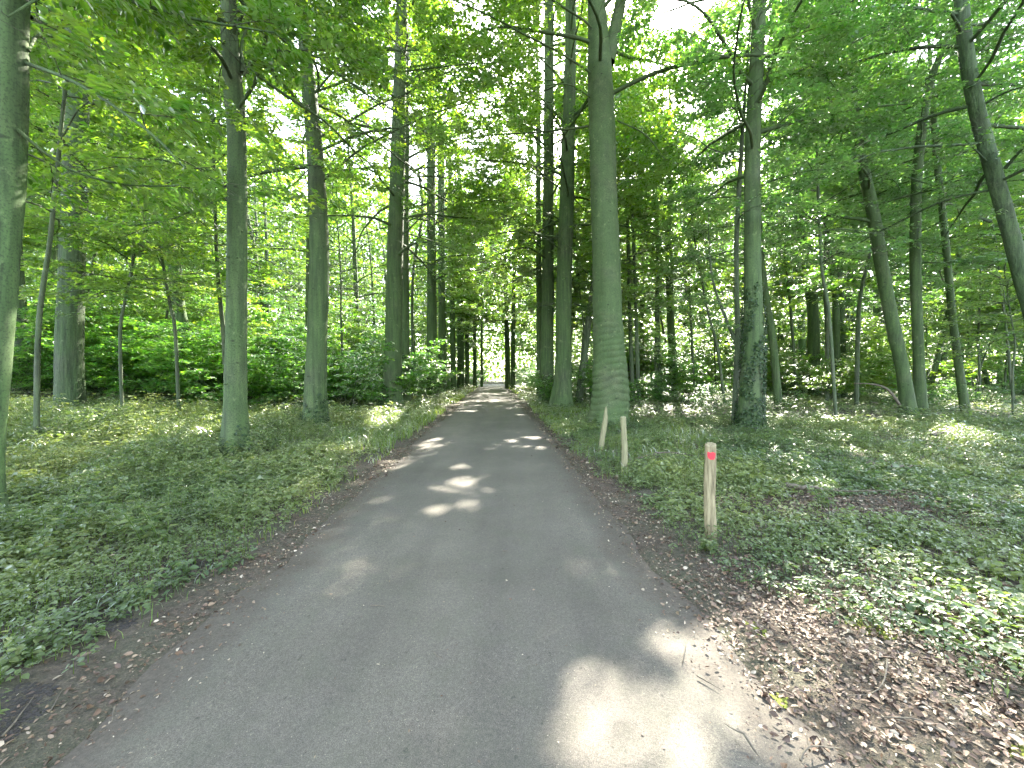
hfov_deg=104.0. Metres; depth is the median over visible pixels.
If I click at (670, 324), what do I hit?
beech tree
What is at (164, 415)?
herb
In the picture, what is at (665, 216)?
tree
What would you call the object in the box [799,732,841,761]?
twig
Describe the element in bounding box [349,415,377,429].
herb
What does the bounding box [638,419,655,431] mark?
herb
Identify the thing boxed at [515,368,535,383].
shrub
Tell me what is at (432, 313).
beech tree
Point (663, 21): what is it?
sky
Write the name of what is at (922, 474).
ground cover
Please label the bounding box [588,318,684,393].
shrub
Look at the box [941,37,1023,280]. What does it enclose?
forest tree
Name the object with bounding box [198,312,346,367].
shrub
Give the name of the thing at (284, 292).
tree
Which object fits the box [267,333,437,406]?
shrub
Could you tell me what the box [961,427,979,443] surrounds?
herb
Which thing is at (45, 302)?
shrub
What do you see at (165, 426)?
herb
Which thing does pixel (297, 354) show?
shrub
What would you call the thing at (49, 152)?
forest tree
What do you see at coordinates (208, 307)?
shrub
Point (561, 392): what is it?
beech tree
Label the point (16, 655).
herb
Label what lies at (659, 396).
shrub
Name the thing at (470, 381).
shrub
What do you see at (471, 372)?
shrub
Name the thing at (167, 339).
shrub
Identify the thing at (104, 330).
shrub
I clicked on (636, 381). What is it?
shrub
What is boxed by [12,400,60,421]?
herb
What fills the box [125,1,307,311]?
forest tree
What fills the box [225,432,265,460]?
herb
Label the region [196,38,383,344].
beech tree
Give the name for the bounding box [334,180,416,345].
forest tree
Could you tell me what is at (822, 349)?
shrub
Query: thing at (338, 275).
forest tree
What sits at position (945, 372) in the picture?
shrub
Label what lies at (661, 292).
forest tree
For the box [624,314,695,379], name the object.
shrub
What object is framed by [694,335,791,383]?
shrub
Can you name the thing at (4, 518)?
herb
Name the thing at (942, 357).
forest tree
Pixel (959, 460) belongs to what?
herb
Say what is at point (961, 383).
leaning tree
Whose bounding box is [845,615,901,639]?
moss
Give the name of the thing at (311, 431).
herb
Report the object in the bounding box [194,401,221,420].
herb
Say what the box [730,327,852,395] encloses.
shrub
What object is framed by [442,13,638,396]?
beech tree
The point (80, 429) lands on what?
herb
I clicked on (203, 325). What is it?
shrub
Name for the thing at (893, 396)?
fallen branch
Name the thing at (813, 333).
beech tree
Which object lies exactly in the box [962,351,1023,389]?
shrub
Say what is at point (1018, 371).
shrub
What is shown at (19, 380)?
shrub
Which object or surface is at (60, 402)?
herb
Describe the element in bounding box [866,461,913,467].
fallen branch
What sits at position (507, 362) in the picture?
beech tree
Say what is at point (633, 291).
tree
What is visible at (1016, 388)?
shrub
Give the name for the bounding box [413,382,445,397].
shrub
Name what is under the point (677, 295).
forest tree
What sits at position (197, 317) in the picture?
shrub
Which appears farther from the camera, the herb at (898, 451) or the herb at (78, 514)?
the herb at (898, 451)
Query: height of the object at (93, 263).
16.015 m
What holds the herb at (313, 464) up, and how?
on the ground at (52, 669)
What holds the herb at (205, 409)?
on the ground at (52, 669)
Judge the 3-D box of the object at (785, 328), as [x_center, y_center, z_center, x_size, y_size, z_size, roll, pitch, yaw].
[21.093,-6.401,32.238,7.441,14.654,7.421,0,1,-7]
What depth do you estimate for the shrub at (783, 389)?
26.27 m
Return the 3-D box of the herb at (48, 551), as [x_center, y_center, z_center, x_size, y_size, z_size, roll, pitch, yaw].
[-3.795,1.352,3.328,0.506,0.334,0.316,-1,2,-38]
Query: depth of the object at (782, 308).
46.17 m
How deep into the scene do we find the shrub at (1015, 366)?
36.02 m
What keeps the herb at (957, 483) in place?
on the ground at (52, 669)
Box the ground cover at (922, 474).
[0,374,1023,719]
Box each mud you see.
[0,682,59,742]
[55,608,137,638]
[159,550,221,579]
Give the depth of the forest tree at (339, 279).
78.86 m
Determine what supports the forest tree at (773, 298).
on the ground at (52, 669)
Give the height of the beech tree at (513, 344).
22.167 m
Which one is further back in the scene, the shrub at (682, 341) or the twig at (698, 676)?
the shrub at (682, 341)
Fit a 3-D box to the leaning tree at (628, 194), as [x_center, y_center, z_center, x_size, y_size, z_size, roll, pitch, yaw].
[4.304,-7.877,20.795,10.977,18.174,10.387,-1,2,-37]
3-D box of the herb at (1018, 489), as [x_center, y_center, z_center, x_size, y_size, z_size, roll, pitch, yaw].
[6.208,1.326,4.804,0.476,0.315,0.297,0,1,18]
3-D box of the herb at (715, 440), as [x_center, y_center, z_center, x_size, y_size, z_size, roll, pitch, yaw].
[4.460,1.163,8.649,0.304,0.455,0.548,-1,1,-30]
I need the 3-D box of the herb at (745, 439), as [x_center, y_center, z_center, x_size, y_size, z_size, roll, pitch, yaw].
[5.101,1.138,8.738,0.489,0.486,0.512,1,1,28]
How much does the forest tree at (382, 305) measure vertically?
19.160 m
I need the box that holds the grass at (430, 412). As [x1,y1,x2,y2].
[0,386,1022,656]
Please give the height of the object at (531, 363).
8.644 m
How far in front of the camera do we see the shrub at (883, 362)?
21.53 m
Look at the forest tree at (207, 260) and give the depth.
38.89 m
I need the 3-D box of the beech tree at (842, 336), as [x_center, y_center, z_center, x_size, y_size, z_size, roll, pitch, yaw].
[20.566,-8.579,24.276,10.070,19.370,10.354,-1,2,-35]
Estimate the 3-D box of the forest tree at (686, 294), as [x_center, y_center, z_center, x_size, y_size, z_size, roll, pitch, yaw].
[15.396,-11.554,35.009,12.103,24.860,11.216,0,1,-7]
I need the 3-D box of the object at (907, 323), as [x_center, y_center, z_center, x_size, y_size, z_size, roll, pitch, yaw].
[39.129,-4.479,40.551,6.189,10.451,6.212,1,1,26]
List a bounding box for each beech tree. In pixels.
[0,0,441,514]
[1,0,470,459]
[124,0,530,429]
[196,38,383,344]
[265,0,547,409]
[271,1,526,401]
[336,0,901,427]
[349,0,535,394]
[378,26,513,391]
[409,105,525,391]
[416,140,516,389]
[418,0,655,403]
[422,167,516,388]
[426,0,696,408]
[437,242,524,387]
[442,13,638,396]
[447,216,534,388]
[447,241,524,386]
[448,189,554,388]
[618,26,773,397]
[724,62,923,398]
[729,81,909,397]
[769,96,988,398]
[775,0,1023,413]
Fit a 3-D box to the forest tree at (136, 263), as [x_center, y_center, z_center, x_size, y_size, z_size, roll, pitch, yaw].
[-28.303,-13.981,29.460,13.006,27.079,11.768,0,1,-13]
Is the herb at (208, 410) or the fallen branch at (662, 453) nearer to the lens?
the fallen branch at (662, 453)
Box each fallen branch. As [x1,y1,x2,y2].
[628,451,703,461]
[785,482,924,493]
[853,383,900,406]
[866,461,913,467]
[929,430,948,436]
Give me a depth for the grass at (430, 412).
9.48 m
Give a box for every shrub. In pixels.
[10,354,87,395]
[11,326,138,393]
[12,305,188,391]
[13,321,256,401]
[13,336,52,381]
[26,266,56,328]
[27,292,116,365]
[30,304,172,356]
[31,304,93,360]
[32,296,219,360]
[41,361,160,398]
[42,293,213,337]
[42,314,219,378]
[43,284,151,345]
[49,319,304,390]
[86,292,220,369]
[93,314,332,401]
[124,373,173,395]
[131,323,301,392]
[133,319,281,382]
[135,301,263,370]
[140,350,256,405]
[148,327,346,403]
[164,301,270,355]
[190,321,330,397]
[196,355,378,409]
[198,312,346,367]
[202,288,338,361]
[247,313,384,404]
[247,340,411,399]
[247,352,404,403]
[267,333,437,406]
[281,338,448,401]
[303,304,384,381]
[344,356,465,394]
[352,330,419,366]
[366,328,460,370]
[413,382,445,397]
[464,364,488,380]
[469,371,483,384]
[504,358,536,378]
[512,366,536,387]
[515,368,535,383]
[521,361,590,401]
[534,370,578,385]
[571,353,591,382]
[572,353,592,376]
[572,382,591,400]
[573,361,669,400]
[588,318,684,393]
[592,325,708,389]
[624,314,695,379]
[635,366,687,402]
[639,334,767,395]
[659,386,716,405]
[660,313,739,391]
[687,385,732,408]
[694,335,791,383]
[696,377,732,396]
[725,347,829,391]
[729,347,803,391]
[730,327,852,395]
[765,390,814,407]
[766,380,792,397]
[767,306,947,399]
[767,331,889,392]
[804,378,877,397]
[838,313,1020,391]
[850,376,883,395]
[863,344,950,390]
[867,380,973,407]
[890,377,971,401]
[909,359,977,382]
[945,379,1023,404]
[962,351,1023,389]
[964,344,1023,385]
[984,384,1022,392]
[997,361,1023,388]
[998,360,1023,389]
[998,376,1023,394]
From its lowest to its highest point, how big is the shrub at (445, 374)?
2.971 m
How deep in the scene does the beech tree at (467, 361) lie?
45.74 m
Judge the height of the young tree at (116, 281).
10.607 m
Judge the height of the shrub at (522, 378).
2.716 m
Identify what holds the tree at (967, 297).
on the ground at (52, 669)
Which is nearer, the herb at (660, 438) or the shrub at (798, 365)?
the herb at (660, 438)
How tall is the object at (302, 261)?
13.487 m
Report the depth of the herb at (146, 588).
2.78 m
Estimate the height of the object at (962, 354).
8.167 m
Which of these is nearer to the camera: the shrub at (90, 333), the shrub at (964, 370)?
the shrub at (90, 333)
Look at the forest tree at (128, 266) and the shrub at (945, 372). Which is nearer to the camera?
the shrub at (945, 372)
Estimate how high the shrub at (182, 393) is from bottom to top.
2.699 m
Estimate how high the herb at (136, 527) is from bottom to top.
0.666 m
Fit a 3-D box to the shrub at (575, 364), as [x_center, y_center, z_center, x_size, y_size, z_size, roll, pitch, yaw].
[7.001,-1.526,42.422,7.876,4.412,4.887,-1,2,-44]
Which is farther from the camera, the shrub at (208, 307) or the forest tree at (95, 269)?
the forest tree at (95, 269)
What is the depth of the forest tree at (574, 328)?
46.70 m
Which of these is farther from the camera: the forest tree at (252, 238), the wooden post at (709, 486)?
the forest tree at (252, 238)
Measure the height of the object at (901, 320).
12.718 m
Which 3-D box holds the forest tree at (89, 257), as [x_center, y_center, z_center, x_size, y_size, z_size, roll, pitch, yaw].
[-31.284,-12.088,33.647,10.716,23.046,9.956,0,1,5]
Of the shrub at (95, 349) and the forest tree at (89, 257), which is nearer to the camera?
the shrub at (95, 349)
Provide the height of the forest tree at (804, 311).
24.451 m
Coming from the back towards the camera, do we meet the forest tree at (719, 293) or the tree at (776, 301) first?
the forest tree at (719, 293)
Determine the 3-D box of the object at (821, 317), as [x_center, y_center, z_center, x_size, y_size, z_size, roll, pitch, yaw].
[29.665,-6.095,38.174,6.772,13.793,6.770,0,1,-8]
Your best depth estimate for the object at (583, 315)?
30.40 m
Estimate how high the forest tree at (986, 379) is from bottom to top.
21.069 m
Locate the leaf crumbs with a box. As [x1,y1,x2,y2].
[1,427,906,767]
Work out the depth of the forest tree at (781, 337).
43.88 m
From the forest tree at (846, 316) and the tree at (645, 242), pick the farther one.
the forest tree at (846, 316)
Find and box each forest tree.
[11,0,141,391]
[22,32,155,325]
[22,181,43,253]
[24,0,115,266]
[24,0,295,395]
[26,3,214,263]
[30,72,225,307]
[38,106,157,320]
[55,142,206,301]
[87,239,196,320]
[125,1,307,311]
[129,146,264,345]
[162,201,257,322]
[199,137,305,335]
[202,144,304,302]
[209,137,305,332]
[248,189,305,319]
[249,208,344,338]
[272,92,437,352]
[285,200,367,333]
[294,217,370,332]
[329,261,350,315]
[331,228,386,350]
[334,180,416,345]
[347,190,423,323]
[359,252,415,336]
[368,266,423,326]
[499,172,583,372]
[535,251,592,363]
[582,174,714,395]
[621,164,686,331]
[639,236,690,338]
[647,84,761,392]
[647,236,702,350]
[652,175,734,341]
[660,215,721,352]
[675,220,741,387]
[679,216,741,374]
[683,115,816,339]
[693,122,806,312]
[693,192,795,326]
[696,174,796,331]
[720,191,820,350]
[726,104,875,392]
[764,0,1001,394]
[765,218,831,348]
[792,166,931,356]
[815,206,907,351]
[822,81,1000,378]
[852,119,1023,389]
[855,169,946,327]
[871,58,1023,395]
[888,164,991,326]
[900,198,1023,391]
[924,188,1020,384]
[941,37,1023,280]
[983,268,1022,383]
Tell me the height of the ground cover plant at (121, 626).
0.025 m
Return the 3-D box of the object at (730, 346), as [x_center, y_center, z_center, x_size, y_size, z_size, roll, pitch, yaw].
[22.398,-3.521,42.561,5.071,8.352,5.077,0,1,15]
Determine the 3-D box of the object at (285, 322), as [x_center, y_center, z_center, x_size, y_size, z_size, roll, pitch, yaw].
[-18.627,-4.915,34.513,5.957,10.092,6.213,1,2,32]
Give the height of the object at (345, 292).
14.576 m
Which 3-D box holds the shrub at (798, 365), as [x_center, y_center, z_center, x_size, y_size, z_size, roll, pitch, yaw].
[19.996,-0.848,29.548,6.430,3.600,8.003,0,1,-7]
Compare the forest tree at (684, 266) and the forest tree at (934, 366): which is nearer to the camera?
the forest tree at (934, 366)
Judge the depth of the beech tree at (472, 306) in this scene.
31.60 m
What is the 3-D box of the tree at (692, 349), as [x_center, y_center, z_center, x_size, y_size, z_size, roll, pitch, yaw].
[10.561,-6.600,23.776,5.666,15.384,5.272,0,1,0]
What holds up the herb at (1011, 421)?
on the ground at (52, 669)
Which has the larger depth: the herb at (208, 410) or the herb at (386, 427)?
the herb at (208, 410)
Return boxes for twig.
[0,696,33,737]
[696,675,721,689]
[724,723,764,763]
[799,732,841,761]
[847,658,887,695]
[876,716,954,741]
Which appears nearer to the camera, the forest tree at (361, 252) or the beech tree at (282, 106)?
the beech tree at (282, 106)
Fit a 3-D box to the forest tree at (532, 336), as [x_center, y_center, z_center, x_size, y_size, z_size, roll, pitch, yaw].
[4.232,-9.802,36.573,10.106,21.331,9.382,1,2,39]
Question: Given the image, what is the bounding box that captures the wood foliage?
[24,47,1023,383]
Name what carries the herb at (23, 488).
on the ground at (52, 669)
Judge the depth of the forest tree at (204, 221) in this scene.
37.19 m
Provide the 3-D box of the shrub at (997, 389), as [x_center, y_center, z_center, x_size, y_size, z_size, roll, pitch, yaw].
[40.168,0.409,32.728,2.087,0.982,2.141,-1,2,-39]
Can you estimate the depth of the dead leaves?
2.27 m
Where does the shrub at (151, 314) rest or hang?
on the ground at (52, 669)
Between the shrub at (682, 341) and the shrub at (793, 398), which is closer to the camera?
the shrub at (793, 398)
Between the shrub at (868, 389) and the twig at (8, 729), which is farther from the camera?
the shrub at (868, 389)
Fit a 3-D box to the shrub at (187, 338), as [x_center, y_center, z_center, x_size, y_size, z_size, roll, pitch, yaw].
[-15.441,-0.877,16.538,8.205,3.477,6.592,0,1,15]
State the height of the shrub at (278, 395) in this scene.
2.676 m
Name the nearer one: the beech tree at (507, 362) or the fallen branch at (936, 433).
the fallen branch at (936, 433)
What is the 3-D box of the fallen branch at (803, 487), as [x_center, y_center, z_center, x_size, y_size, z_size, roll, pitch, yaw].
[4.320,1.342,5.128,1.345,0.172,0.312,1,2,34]
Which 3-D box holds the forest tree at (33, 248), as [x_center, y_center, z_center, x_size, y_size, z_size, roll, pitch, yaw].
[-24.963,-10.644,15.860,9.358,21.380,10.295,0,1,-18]
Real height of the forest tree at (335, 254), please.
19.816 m
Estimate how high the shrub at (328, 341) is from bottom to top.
3.826 m
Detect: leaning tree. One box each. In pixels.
[510,135,642,341]
[512,90,713,403]
[631,0,892,408]
[721,0,1023,415]
[791,0,1023,410]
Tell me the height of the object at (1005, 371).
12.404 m
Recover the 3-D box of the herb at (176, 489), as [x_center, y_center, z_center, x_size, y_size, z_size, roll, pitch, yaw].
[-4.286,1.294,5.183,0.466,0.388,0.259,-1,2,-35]
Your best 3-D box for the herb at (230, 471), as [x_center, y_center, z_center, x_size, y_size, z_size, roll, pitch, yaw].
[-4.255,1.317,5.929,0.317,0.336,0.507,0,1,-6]
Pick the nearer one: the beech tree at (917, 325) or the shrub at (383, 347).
the beech tree at (917, 325)
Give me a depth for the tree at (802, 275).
23.83 m
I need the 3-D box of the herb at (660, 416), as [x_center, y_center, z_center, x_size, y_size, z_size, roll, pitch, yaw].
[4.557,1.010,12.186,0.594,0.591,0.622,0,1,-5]
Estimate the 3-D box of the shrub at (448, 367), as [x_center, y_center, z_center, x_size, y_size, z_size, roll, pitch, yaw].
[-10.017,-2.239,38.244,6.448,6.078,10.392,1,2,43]
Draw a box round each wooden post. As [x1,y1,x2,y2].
[598,407,607,451]
[620,416,627,473]
[703,442,716,537]
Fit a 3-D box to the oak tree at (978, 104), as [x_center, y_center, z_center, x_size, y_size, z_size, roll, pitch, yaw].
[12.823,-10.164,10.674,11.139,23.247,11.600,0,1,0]
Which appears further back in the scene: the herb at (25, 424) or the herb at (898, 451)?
the herb at (25, 424)
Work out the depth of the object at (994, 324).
30.11 m
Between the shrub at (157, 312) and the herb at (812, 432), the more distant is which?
the shrub at (157, 312)
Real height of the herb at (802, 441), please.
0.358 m
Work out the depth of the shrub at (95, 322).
22.57 m
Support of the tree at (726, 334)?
on the ground at (52, 669)
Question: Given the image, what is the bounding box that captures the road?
[51,385,851,767]
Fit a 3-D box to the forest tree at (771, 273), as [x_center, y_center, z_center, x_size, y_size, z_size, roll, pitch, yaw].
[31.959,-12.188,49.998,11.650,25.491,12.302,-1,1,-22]
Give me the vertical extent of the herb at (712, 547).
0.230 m
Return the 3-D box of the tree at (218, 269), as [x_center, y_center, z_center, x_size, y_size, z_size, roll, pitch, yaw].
[-10.242,-5.706,13.462,6.549,13.986,6.295,1,1,23]
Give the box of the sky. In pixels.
[29,0,1023,375]
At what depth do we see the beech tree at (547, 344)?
21.97 m
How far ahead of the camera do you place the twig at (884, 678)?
2.02 m
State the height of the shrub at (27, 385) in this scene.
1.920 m
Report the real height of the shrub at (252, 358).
3.555 m
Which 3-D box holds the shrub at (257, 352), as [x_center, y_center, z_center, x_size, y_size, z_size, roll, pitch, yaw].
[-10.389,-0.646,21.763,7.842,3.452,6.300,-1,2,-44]
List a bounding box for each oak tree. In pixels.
[25,2,292,408]
[713,0,1023,318]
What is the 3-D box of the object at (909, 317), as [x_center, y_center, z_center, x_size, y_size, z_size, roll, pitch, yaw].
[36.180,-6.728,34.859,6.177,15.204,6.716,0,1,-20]
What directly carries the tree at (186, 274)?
on the ground at (52, 669)
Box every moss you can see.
[745,621,766,637]
[770,692,788,708]
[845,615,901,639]
[1007,743,1023,757]
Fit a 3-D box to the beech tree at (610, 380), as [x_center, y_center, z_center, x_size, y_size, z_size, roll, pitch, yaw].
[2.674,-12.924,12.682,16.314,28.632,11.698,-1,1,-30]
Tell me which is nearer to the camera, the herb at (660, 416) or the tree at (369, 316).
the herb at (660, 416)
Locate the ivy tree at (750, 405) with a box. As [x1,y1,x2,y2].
[604,0,968,430]
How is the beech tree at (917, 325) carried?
on the ground at (52, 669)
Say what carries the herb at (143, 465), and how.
on the ground at (52, 669)
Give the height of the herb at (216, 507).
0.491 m
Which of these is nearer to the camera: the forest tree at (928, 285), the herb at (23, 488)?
the herb at (23, 488)
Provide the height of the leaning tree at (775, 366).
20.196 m
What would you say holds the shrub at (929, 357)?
on the ground at (52, 669)
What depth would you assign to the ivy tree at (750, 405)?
10.85 m
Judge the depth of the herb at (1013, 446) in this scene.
7.83 m
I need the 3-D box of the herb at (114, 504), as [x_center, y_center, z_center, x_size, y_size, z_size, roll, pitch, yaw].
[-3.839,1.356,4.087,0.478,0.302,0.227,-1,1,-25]
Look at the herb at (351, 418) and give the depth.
12.06 m
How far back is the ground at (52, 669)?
2.63 m
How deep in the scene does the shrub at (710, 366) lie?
33.65 m
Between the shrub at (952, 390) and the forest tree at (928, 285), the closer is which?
the shrub at (952, 390)
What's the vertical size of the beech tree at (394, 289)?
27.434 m
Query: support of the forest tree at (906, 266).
on the ground at (52, 669)
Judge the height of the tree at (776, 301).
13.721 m
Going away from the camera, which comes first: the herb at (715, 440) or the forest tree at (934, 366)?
the herb at (715, 440)
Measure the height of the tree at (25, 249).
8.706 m
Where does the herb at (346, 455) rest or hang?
on the ground at (52, 669)
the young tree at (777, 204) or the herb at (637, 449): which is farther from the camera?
the young tree at (777, 204)
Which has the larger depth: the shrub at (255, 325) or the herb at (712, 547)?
the shrub at (255, 325)
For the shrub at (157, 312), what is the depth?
22.05 m
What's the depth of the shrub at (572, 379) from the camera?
27.31 m
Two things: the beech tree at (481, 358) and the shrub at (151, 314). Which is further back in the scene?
the beech tree at (481, 358)
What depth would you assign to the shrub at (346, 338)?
27.83 m
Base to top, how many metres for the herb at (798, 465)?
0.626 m
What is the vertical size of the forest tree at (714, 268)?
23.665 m
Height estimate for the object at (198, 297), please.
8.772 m
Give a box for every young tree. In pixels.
[18,105,261,417]
[18,138,225,416]
[23,0,202,444]
[631,0,877,425]
[787,124,971,406]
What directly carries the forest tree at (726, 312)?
on the ground at (52, 669)
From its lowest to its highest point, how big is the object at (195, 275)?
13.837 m
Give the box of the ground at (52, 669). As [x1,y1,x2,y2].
[0,375,1023,767]
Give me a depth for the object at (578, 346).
39.84 m
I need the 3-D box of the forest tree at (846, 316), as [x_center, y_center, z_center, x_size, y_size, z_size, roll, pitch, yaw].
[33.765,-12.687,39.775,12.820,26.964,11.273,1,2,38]
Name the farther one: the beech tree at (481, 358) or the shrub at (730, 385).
the beech tree at (481, 358)
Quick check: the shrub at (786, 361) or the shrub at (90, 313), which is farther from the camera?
the shrub at (786, 361)
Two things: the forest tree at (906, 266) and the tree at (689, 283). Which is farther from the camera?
the forest tree at (906, 266)
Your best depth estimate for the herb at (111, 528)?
3.75 m
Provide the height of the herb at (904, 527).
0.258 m
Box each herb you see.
[0,488,71,541]
[0,496,21,529]
[0,515,47,540]
[0,520,64,562]
[0,608,59,672]
[5,524,97,567]
[6,467,51,501]
[6,470,51,491]
[7,412,51,435]
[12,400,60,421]
[18,474,122,540]
[33,446,76,472]
[42,397,73,411]
[62,421,99,440]
[77,398,113,412]
[87,442,121,464]
[87,510,146,541]
[91,472,187,542]
[108,441,161,474]
[108,471,131,485]
[109,503,162,528]
[114,568,167,607]
[115,391,142,402]
[115,434,155,458]
[128,408,181,437]
[135,417,192,439]
[140,403,188,428]
[144,453,197,482]
[159,423,180,443]
[159,468,203,494]
[179,449,231,486]
[187,401,221,417]
[187,432,230,456]
[190,407,220,423]
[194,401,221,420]
[196,469,236,488]
[201,476,253,522]
[202,428,219,444]
[205,487,254,519]
[216,459,240,474]
[217,464,243,477]
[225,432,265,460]
[235,434,252,455]
[250,461,287,494]
[257,466,280,480]
[298,457,324,471]
[305,425,317,438]
[341,449,352,461]
[342,409,362,425]
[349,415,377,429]
[371,412,401,434]
[611,415,620,428]
[627,430,655,457]
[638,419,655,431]
[645,422,669,442]
[651,410,675,423]
[670,444,691,457]
[694,526,721,553]
[704,427,727,444]
[733,425,756,444]
[772,437,820,475]
[782,434,813,449]
[784,407,814,427]
[789,460,844,508]
[797,413,826,436]
[819,423,856,449]
[837,422,875,444]
[847,424,871,443]
[882,437,911,456]
[885,510,918,536]
[922,413,943,422]
[935,475,968,493]
[940,419,979,443]
[942,448,981,466]
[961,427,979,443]
[1000,443,1023,454]
[1003,415,1023,426]
[1009,481,1023,501]
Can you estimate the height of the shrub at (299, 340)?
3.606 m
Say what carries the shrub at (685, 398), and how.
on the ground at (52, 669)
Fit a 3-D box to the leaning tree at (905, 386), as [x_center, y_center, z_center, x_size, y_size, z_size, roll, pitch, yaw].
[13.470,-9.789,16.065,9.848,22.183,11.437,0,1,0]
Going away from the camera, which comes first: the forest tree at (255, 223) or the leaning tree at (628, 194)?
the leaning tree at (628, 194)
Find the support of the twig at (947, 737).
on the ground at (52, 669)
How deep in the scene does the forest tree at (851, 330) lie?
43.80 m
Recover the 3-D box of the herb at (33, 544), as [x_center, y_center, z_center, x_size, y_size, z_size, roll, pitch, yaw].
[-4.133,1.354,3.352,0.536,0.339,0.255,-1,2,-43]
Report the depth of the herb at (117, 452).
6.57 m
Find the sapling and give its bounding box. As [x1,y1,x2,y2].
[730,72,933,417]
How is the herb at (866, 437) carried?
on the ground at (52, 669)
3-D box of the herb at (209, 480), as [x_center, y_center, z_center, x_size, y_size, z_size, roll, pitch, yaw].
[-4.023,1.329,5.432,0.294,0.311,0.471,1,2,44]
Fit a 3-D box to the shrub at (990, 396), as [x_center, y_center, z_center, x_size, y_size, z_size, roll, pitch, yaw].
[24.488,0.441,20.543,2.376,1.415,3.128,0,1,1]
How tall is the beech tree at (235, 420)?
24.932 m
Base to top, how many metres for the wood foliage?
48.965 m
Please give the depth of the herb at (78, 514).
3.83 m
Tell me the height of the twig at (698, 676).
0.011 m
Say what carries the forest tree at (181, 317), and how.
on the ground at (52, 669)
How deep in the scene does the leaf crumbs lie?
2.39 m
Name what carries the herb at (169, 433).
on the ground at (52, 669)
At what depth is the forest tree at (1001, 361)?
50.62 m
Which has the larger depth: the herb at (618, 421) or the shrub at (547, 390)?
the shrub at (547, 390)
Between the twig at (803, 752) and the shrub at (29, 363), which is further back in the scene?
the shrub at (29, 363)
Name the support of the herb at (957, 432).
on the ground at (52, 669)
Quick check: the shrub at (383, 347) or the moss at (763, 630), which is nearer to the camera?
the moss at (763, 630)
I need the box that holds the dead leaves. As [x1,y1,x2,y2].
[0,403,1023,767]
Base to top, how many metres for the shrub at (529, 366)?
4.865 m

